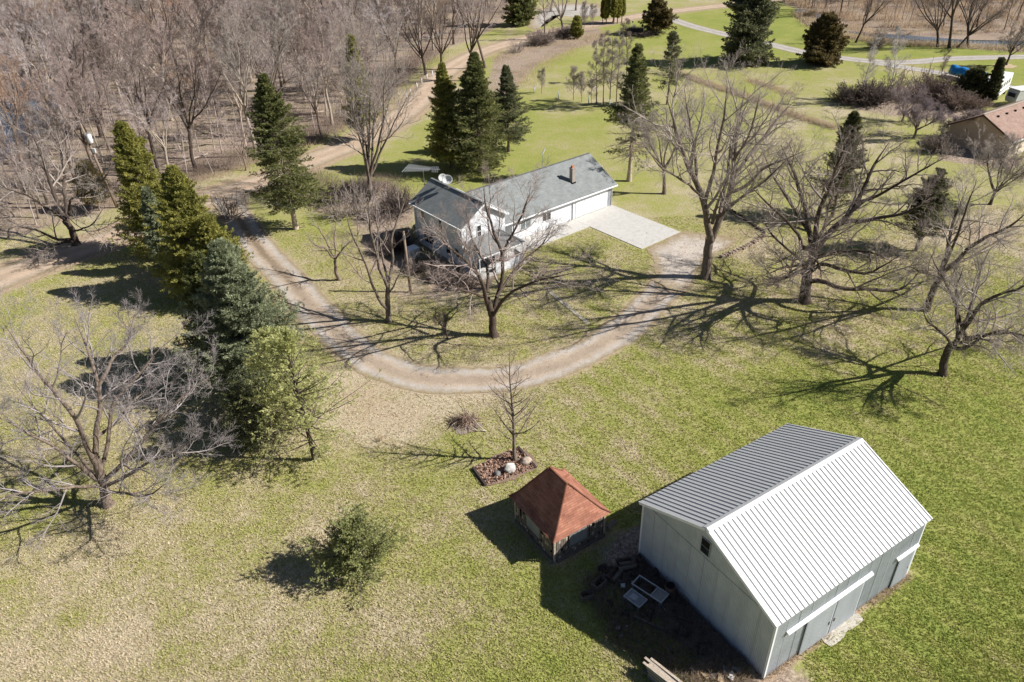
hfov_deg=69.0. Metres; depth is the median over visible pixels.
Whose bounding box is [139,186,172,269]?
young spruce
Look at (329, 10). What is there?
woodland tree
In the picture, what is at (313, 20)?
woodland tree
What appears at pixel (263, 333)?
pine tree
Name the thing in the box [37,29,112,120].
woodland tree
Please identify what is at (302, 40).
woodland tree
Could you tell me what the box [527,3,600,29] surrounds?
gravel yard
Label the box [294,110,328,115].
fallen log
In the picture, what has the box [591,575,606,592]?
wooden crate
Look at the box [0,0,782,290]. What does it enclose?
dirt road
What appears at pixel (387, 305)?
bare tree
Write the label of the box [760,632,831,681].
foundation weeds
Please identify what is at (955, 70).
covered boat
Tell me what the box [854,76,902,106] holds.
shrub
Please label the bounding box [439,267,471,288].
shrub
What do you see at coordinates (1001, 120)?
tan house
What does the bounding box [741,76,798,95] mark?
ditch grass
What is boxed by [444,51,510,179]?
spruce tree
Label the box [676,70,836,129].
ditch grass
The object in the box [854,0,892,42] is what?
bare tree
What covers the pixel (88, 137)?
utility pole
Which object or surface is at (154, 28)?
woodland tree
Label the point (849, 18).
reeds
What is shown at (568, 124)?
ground
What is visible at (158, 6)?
woodland tree
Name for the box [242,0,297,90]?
woodland tree
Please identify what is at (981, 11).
marsh tree
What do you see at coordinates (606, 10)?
arborvitae
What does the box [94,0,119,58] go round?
woodland tree
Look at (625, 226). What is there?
concrete pad
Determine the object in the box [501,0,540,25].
edge spruce
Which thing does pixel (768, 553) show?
metal barn
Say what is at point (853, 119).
dark cedar
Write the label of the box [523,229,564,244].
concrete walk
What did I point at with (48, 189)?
fallen log
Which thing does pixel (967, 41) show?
bare tree
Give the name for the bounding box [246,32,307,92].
woodland tree
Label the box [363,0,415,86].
woodland tree
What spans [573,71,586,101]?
sapling
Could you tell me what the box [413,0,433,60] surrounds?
woodland tree
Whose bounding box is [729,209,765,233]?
timber border
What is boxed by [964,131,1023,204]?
bare tree
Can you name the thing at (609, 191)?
side door
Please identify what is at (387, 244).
shrub
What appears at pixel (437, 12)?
woodland tree
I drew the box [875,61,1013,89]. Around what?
side driveway
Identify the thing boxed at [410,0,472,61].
bare tree
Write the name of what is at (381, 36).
woodland tree
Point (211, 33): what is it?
woodland tree
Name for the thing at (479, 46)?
bare tree
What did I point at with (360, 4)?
woodland tree
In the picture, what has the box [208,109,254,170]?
bare tree
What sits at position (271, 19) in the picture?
woodland tree
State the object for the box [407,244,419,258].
utility cabinet
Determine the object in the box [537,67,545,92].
sapling
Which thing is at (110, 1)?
woodland tree
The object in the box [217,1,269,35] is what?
woodland tree
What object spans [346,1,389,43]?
woodland tree
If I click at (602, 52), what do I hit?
slender tree
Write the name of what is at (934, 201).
thin cedar
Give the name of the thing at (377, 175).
roadside brush
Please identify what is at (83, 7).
woodland tree
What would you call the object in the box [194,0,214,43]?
woodland tree
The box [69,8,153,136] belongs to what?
woodland tree
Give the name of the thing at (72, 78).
woodland tree
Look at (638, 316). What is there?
driveway
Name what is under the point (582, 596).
wooden crate
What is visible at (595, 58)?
slender tree
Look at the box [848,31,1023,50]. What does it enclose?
pond water
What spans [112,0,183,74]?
woodland tree
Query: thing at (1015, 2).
marsh tree
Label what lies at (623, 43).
slender tree
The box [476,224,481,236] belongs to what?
window
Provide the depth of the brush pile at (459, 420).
56.64 m
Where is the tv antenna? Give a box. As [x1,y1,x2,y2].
[402,164,439,185]
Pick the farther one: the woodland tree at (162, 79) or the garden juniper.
the garden juniper
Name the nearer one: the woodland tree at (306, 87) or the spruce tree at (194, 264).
the spruce tree at (194, 264)
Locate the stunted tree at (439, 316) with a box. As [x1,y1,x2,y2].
[432,310,451,338]
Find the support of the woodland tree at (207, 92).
on the ground at (568, 124)
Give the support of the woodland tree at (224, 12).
on the ground at (568, 124)
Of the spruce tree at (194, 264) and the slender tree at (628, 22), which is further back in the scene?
the slender tree at (628, 22)
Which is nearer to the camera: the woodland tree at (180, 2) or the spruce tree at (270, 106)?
the spruce tree at (270, 106)
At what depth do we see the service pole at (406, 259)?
72.66 m
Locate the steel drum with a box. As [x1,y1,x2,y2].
[665,581,674,598]
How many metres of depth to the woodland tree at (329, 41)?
136.43 m
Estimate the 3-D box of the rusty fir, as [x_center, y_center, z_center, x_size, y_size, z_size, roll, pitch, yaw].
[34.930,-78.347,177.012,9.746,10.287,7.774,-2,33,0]
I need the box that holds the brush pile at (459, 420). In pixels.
[446,403,486,434]
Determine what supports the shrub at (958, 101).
on the ground at (568, 124)
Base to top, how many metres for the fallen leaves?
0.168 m
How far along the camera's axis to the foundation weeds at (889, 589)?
42.85 m
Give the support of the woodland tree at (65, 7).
on the ground at (568, 124)
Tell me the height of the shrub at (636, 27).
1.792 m
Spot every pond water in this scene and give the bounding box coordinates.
[0,67,59,160]
[795,9,821,24]
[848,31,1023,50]
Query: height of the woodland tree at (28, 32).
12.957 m
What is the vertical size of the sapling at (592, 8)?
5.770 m
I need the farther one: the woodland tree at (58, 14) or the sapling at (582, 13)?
the sapling at (582, 13)
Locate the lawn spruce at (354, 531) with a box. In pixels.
[297,500,407,607]
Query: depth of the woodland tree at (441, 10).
186.91 m
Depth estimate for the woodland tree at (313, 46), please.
115.89 m
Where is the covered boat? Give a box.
[944,64,987,76]
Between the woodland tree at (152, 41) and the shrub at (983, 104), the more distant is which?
the woodland tree at (152, 41)
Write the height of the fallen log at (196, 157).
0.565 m
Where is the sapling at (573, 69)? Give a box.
[564,66,580,99]
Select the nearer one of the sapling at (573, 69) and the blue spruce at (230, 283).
the blue spruce at (230, 283)
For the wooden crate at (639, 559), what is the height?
0.380 m
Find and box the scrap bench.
[631,575,668,607]
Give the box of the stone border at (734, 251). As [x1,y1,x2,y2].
[720,234,764,258]
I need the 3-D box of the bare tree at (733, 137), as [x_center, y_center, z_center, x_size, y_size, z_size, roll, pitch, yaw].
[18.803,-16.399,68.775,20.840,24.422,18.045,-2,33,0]
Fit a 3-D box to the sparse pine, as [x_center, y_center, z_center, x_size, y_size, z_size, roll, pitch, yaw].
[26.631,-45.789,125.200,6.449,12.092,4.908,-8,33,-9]
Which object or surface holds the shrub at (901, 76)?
on the ground at (568, 124)
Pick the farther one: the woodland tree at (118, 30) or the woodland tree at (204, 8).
the woodland tree at (204, 8)
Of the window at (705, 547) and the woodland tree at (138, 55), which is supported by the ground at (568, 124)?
the woodland tree at (138, 55)
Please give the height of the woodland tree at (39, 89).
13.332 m
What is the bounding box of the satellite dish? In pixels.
[442,175,451,184]
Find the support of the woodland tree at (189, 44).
on the ground at (568, 124)
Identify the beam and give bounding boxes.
[634,615,663,631]
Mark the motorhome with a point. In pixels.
(1007, 81)
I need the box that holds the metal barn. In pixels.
[638,423,932,678]
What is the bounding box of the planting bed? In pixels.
[472,446,537,485]
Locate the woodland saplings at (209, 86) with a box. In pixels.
[0,0,508,224]
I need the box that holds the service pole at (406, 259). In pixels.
[402,231,411,291]
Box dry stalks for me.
[683,656,756,681]
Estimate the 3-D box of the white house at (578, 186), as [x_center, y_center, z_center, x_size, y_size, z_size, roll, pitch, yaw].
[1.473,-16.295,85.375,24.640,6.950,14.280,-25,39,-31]
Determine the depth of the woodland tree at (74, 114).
95.12 m
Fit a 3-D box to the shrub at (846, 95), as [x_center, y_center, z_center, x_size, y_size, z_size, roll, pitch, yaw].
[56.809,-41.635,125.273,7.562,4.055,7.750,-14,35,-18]
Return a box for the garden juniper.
[568,15,583,38]
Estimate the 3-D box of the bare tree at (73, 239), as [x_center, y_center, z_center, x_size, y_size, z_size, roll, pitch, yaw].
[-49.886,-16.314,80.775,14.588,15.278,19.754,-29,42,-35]
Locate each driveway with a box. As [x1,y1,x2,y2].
[211,194,698,393]
[672,18,1023,64]
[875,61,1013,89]
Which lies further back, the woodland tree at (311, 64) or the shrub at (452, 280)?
the woodland tree at (311, 64)
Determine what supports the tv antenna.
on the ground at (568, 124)
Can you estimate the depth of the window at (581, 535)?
45.63 m
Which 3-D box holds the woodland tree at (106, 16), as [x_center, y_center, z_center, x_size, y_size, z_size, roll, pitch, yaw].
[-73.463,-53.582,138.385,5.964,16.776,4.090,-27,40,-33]
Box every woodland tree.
[0,0,19,28]
[0,0,33,64]
[0,0,33,76]
[0,0,39,82]
[0,0,108,129]
[0,39,50,171]
[0,48,30,133]
[0,61,92,154]
[0,72,28,154]
[0,101,51,204]
[0,119,25,192]
[0,130,56,218]
[9,3,71,91]
[11,0,58,55]
[11,52,46,123]
[12,0,127,99]
[13,0,50,52]
[14,0,88,108]
[15,2,39,60]
[18,87,84,182]
[25,0,64,19]
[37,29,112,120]
[39,5,107,54]
[41,57,118,149]
[42,9,102,136]
[44,55,97,173]
[48,0,76,62]
[57,0,72,29]
[63,0,79,35]
[64,0,91,20]
[66,63,103,162]
[69,0,112,49]
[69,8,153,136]
[70,0,146,110]
[78,23,118,123]
[82,85,168,147]
[87,0,115,65]
[92,0,176,120]
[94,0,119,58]
[95,22,115,76]
[96,24,158,103]
[96,33,175,175]
[99,0,125,52]
[101,0,158,42]
[101,4,132,85]
[109,73,185,164]
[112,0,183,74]
[118,0,154,47]
[127,26,232,171]
[130,14,184,67]
[133,1,189,81]
[139,0,186,17]
[151,50,218,110]
[155,32,177,107]
[155,71,186,145]
[161,0,225,85]
[164,0,201,57]
[164,0,237,67]
[164,17,209,94]
[164,34,175,82]
[173,82,202,151]
[190,5,252,85]
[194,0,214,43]
[201,58,224,138]
[203,47,254,144]
[205,0,258,78]
[206,6,264,150]
[209,20,230,89]
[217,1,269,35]
[219,0,303,86]
[219,6,278,77]
[222,0,262,71]
[233,0,273,62]
[239,0,304,89]
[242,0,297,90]
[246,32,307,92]
[256,20,287,63]
[258,2,295,82]
[262,5,338,52]
[265,2,322,99]
[270,0,303,35]
[273,16,329,108]
[281,40,342,114]
[281,56,334,134]
[290,1,335,33]
[291,30,339,93]
[296,5,335,43]
[298,48,368,117]
[300,4,343,124]
[301,0,315,36]
[313,13,326,67]
[315,0,353,28]
[316,0,405,63]
[322,0,380,79]
[324,0,358,33]
[335,0,355,37]
[341,0,361,27]
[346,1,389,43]
[354,0,386,54]
[359,2,372,62]
[360,33,376,80]
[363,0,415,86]
[372,13,388,68]
[383,0,413,41]
[383,8,394,60]
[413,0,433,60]
[423,0,437,50]
[423,0,451,31]
[433,0,450,37]
[451,0,460,44]
[463,0,477,37]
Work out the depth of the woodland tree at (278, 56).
112.89 m
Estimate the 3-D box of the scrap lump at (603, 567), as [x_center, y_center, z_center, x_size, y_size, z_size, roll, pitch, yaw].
[5.498,13.627,44.803,0.603,0.390,0.492,20,39,31]
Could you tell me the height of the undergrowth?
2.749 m
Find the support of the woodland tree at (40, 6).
on the ground at (568, 124)
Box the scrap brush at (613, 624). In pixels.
[577,548,759,681]
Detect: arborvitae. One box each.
[600,0,604,22]
[603,0,610,23]
[610,0,618,23]
[616,0,622,23]
[621,0,625,22]
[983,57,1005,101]
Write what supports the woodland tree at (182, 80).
on the ground at (568, 124)
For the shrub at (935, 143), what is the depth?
103.81 m
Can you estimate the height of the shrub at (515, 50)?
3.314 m
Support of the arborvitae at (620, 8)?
on the ground at (568, 124)
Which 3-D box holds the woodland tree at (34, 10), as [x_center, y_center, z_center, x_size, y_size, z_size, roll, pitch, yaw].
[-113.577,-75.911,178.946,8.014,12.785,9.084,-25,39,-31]
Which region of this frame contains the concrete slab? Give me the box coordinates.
[822,613,862,645]
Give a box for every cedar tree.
[106,120,167,260]
[138,164,212,297]
[184,212,254,294]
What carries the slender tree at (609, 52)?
on the ground at (568, 124)
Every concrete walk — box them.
[507,239,538,254]
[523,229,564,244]
[551,219,589,235]
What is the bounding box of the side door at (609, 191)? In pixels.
[607,189,610,205]
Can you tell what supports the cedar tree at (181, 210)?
on the ground at (568, 124)
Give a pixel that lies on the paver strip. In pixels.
(566, 305)
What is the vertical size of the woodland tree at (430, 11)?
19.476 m
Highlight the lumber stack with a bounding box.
[643,657,681,681]
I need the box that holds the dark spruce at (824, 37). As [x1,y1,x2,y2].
[796,11,849,66]
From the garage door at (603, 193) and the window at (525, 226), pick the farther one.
the garage door at (603, 193)
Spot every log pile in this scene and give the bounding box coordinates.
[601,566,623,582]
[616,556,636,571]
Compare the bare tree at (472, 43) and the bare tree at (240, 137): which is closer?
the bare tree at (240, 137)
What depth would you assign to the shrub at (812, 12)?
189.91 m
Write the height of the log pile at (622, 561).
0.501 m
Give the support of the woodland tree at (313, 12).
on the ground at (568, 124)
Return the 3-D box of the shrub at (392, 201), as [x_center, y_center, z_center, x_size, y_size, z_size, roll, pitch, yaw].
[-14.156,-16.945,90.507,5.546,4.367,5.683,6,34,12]
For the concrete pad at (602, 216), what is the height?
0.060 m
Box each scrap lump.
[598,563,608,571]
[675,626,690,636]
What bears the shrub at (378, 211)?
on the ground at (568, 124)
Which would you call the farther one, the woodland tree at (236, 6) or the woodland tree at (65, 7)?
the woodland tree at (65, 7)
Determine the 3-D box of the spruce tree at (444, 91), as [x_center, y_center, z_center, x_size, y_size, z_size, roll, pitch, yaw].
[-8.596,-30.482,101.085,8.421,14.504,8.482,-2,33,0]
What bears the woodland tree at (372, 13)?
on the ground at (568, 124)
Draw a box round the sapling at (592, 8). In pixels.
[589,3,598,21]
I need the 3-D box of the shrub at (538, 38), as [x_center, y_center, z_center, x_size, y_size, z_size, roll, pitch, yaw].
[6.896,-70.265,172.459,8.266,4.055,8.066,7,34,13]
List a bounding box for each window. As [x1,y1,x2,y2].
[420,210,424,219]
[423,229,434,246]
[446,244,450,255]
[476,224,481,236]
[520,219,530,229]
[525,514,540,540]
[542,211,550,222]
[568,525,588,548]
[700,536,710,557]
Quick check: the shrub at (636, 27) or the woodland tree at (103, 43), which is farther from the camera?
the shrub at (636, 27)
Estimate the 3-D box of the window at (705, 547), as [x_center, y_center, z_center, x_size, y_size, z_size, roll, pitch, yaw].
[10.194,10.858,39.278,0.055,1.080,0.660,-20,37,-26]
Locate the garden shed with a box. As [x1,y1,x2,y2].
[509,466,616,563]
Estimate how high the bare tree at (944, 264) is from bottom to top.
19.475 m
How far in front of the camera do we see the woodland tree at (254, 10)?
159.10 m
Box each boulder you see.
[493,470,500,475]
[504,463,515,472]
[520,456,531,465]
[628,570,639,577]
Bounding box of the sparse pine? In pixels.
[652,30,688,104]
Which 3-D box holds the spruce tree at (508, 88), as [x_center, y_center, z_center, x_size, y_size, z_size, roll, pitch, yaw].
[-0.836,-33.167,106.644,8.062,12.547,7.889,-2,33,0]
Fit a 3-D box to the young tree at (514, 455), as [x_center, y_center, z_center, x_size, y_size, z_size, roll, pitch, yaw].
[0.469,4.385,51.186,4.593,9.345,5.475,17,37,27]
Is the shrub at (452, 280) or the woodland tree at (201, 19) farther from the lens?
the woodland tree at (201, 19)
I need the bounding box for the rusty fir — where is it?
[638,0,678,33]
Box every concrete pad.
[574,205,631,227]
[594,213,656,238]
[619,223,679,248]
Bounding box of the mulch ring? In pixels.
[993,64,1016,67]
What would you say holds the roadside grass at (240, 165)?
on the ground at (568, 124)
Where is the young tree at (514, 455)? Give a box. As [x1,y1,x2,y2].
[479,346,546,460]
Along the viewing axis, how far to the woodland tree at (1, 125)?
97.97 m
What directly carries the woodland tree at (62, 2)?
on the ground at (568, 124)
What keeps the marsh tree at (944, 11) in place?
on the ground at (568, 124)
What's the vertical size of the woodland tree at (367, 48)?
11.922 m
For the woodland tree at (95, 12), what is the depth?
177.30 m
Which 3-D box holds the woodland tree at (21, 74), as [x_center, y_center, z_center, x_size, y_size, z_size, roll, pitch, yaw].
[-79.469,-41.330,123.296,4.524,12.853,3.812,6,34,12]
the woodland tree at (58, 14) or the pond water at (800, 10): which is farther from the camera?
the pond water at (800, 10)
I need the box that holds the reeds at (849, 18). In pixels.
[781,0,1023,36]
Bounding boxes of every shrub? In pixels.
[207,188,250,222]
[226,189,257,207]
[310,179,359,206]
[316,188,352,223]
[336,175,382,203]
[339,173,371,218]
[357,185,397,221]
[367,238,401,256]
[373,185,415,219]
[382,226,419,251]
[402,254,432,275]
[421,260,455,282]
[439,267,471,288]
[458,273,485,288]
[505,38,525,52]
[524,28,560,45]
[550,25,571,38]
[620,25,643,32]
[624,26,665,37]
[803,8,818,17]
[824,81,873,106]
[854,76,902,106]
[865,39,885,48]
[870,66,923,102]
[902,57,949,99]
[911,68,964,101]
[919,129,959,154]
[932,84,986,111]
[965,95,995,109]
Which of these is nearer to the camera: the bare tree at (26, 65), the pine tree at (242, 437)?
the pine tree at (242, 437)
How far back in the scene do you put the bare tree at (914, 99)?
114.44 m
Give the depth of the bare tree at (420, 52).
146.30 m
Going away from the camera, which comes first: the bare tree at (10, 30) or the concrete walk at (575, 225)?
the concrete walk at (575, 225)
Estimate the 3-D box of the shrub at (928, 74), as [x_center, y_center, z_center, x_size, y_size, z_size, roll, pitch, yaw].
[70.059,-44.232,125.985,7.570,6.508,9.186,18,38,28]
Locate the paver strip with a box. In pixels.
[549,291,589,323]
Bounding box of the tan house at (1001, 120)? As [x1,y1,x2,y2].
[944,100,1023,155]
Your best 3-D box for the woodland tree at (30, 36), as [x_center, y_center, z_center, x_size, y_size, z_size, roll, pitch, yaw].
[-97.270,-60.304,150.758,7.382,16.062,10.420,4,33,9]
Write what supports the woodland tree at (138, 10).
on the ground at (568, 124)
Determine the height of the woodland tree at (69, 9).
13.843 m
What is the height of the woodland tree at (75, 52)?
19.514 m
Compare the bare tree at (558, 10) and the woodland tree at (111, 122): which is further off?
the bare tree at (558, 10)
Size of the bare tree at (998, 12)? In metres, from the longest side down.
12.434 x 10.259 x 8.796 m
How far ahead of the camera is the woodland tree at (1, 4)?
161.30 m
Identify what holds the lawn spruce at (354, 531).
on the ground at (568, 124)
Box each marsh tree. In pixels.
[908,0,920,26]
[929,0,955,30]
[966,0,996,26]
[1004,0,1016,29]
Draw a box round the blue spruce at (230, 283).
[170,237,309,414]
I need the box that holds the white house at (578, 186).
[408,153,617,279]
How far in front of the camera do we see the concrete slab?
40.88 m
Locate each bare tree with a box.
[0,2,83,146]
[0,21,25,115]
[0,102,130,265]
[0,279,243,562]
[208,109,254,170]
[304,211,359,280]
[311,174,423,322]
[318,18,426,201]
[385,0,439,74]
[386,154,619,338]
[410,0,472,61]
[447,0,496,67]
[450,0,505,54]
[534,0,553,33]
[544,0,569,28]
[617,39,828,280]
[618,95,702,194]
[664,44,685,68]
[717,101,963,325]
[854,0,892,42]
[854,35,881,84]
[870,28,895,49]
[878,119,1023,311]
[883,25,911,92]
[889,77,940,120]
[894,226,1023,380]
[895,94,954,138]
[910,0,951,46]
[929,0,959,47]
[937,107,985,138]
[940,48,950,77]
[944,0,984,46]
[957,0,1023,47]
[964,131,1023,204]
[996,10,1023,64]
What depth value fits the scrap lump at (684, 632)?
40.75 m
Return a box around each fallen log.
[38,188,71,191]
[176,153,207,164]
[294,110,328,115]
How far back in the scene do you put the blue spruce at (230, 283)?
56.33 m
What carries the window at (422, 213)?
in the white house at (578, 186)
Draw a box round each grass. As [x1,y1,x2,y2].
[101,98,396,206]
[484,29,618,87]
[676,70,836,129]
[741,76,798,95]
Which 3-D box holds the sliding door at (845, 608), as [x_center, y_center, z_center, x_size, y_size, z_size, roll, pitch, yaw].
[18.139,14.417,40.372,2.190,2.870,0.080,-20,37,-26]
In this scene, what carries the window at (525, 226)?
in the white house at (578, 186)
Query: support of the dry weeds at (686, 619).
on the ground at (568, 124)
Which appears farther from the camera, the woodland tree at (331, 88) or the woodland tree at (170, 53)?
the woodland tree at (170, 53)
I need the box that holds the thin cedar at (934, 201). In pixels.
[883,166,956,250]
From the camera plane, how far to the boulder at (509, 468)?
51.95 m
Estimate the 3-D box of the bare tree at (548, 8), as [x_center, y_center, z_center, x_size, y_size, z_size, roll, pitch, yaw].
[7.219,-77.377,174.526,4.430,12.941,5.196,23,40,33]
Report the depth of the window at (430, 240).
81.70 m
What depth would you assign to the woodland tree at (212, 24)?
140.69 m
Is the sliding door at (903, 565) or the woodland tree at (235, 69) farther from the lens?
the woodland tree at (235, 69)
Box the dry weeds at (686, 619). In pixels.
[606,534,789,681]
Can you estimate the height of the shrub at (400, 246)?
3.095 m
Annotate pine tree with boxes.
[211,380,281,452]
[221,324,383,469]
[225,325,342,430]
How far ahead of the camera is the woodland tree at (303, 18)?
132.39 m
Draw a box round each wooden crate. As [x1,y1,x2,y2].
[579,588,593,601]
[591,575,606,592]
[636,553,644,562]
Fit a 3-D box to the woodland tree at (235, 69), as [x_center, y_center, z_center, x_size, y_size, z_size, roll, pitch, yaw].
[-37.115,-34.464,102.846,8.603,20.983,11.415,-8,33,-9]
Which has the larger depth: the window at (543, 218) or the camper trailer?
the camper trailer
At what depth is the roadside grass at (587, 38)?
164.05 m
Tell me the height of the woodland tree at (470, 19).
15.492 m
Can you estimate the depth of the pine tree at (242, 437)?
53.85 m
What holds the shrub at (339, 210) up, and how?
on the ground at (568, 124)
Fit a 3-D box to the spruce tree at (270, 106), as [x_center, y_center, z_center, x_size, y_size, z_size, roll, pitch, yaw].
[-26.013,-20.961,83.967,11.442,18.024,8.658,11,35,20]
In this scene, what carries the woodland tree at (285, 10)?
on the ground at (568, 124)
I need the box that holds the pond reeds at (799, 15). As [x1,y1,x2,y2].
[787,10,1023,52]
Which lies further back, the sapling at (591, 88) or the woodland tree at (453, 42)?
the woodland tree at (453, 42)
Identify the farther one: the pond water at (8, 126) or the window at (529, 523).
the pond water at (8, 126)
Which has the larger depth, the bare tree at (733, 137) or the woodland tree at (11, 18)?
the woodland tree at (11, 18)
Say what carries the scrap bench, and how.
on the ground at (568, 124)
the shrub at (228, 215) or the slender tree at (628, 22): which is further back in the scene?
the slender tree at (628, 22)
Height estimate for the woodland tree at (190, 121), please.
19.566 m
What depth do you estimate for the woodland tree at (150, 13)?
172.22 m
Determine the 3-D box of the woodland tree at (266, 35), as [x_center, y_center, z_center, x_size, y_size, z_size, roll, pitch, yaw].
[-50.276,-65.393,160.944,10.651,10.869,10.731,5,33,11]
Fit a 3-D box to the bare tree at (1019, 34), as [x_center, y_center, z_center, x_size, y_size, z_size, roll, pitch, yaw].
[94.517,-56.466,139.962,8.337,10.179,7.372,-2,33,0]
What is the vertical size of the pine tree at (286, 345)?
11.214 m
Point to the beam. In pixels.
(647, 622)
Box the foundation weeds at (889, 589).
[865,573,914,605]
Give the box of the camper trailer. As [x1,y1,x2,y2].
[1005,85,1023,102]
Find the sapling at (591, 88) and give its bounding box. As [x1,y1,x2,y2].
[586,80,597,102]
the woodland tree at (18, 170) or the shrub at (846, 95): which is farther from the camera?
the shrub at (846, 95)
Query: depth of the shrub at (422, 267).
77.75 m
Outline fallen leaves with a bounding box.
[3,186,1017,599]
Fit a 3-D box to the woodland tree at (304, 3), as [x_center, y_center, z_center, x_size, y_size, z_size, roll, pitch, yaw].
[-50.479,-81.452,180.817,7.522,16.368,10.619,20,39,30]
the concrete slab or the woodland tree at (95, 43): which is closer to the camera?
the concrete slab
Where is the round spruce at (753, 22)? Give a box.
[721,0,784,66]
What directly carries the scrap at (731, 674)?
on the ground at (568, 124)
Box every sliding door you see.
[798,601,837,654]
[828,582,864,632]
[889,550,914,587]
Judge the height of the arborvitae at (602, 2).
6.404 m
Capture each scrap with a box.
[708,672,717,679]
[728,671,734,680]
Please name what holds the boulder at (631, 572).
on the ground at (568, 124)
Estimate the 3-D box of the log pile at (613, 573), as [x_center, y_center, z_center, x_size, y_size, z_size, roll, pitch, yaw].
[5.968,13.799,44.368,1.064,0.512,1.225,21,39,32]
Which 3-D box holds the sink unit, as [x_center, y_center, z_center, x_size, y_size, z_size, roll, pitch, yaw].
[7.045,14.847,42.641,0.780,0.500,1.150,-29,41,-35]
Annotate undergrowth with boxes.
[0,0,505,228]
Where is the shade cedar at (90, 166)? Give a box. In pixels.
[70,159,110,210]
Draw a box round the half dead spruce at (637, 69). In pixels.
[601,43,663,181]
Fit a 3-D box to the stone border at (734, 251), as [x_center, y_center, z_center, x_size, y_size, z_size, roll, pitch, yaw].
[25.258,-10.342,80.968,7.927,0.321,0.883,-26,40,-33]
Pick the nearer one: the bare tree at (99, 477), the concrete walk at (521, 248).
the bare tree at (99, 477)
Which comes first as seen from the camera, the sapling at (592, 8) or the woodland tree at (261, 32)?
the woodland tree at (261, 32)
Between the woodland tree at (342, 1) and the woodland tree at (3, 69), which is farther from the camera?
the woodland tree at (342, 1)
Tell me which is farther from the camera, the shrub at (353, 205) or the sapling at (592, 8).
the sapling at (592, 8)
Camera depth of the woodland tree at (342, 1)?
141.88 m
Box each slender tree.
[586,38,604,104]
[591,29,616,105]
[602,37,622,98]
[604,30,626,105]
[615,18,633,73]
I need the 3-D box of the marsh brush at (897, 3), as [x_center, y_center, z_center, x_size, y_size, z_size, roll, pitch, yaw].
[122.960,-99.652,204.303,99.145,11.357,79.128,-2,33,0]
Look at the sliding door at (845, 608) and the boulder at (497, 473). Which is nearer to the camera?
the sliding door at (845, 608)
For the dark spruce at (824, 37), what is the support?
on the ground at (568, 124)
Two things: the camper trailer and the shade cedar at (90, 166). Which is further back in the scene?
the camper trailer
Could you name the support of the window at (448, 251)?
in the white house at (578, 186)
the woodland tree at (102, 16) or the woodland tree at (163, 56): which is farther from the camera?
the woodland tree at (102, 16)
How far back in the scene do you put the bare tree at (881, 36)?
157.04 m
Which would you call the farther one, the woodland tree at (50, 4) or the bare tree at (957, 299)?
the woodland tree at (50, 4)
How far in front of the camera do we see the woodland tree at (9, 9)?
184.61 m
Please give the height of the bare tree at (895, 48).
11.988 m
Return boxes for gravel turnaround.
[646,231,736,293]
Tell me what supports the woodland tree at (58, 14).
on the ground at (568, 124)
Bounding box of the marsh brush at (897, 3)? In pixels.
[804,0,1023,23]
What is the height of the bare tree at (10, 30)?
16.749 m
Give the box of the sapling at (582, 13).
[578,1,591,30]
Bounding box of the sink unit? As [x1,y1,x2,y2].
[623,588,647,611]
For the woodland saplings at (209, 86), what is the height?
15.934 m
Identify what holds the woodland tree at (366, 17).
on the ground at (568, 124)
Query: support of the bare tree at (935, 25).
on the ground at (568, 124)
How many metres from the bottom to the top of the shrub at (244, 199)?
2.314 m
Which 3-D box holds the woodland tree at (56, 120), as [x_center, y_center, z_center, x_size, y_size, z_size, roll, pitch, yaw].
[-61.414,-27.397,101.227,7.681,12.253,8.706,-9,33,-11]
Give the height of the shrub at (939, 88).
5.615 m
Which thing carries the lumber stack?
on the ground at (568, 124)
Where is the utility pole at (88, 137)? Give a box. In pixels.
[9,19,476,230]
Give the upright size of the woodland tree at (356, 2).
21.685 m
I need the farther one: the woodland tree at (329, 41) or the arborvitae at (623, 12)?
the arborvitae at (623, 12)
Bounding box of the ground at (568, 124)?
[0,0,1023,681]
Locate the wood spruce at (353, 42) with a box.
[342,34,380,139]
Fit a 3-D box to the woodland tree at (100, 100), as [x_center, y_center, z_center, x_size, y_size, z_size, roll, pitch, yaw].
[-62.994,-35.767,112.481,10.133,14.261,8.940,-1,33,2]
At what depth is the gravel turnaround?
79.45 m
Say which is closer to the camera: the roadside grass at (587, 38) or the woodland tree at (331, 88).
the woodland tree at (331, 88)
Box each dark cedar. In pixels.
[806,110,875,217]
[956,65,990,98]
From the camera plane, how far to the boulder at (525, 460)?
52.64 m
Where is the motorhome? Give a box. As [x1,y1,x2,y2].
[983,71,1013,99]
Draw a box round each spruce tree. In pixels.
[171,250,220,372]
[244,72,339,229]
[423,62,477,168]
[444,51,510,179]
[485,64,533,151]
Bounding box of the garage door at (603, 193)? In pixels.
[577,191,605,216]
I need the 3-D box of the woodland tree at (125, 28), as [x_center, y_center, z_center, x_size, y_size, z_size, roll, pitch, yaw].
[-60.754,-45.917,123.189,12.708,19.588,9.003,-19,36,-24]
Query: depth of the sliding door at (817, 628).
39.31 m
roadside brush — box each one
[49,44,461,210]
[309,165,417,197]
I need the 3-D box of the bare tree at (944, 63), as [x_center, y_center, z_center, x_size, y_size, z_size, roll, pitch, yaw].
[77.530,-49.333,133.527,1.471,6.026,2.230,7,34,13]
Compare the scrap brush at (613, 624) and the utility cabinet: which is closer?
the scrap brush at (613, 624)
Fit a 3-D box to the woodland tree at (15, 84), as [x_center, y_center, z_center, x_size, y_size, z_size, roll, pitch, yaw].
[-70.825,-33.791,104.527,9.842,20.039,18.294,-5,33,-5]
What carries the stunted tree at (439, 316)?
on the ground at (568, 124)

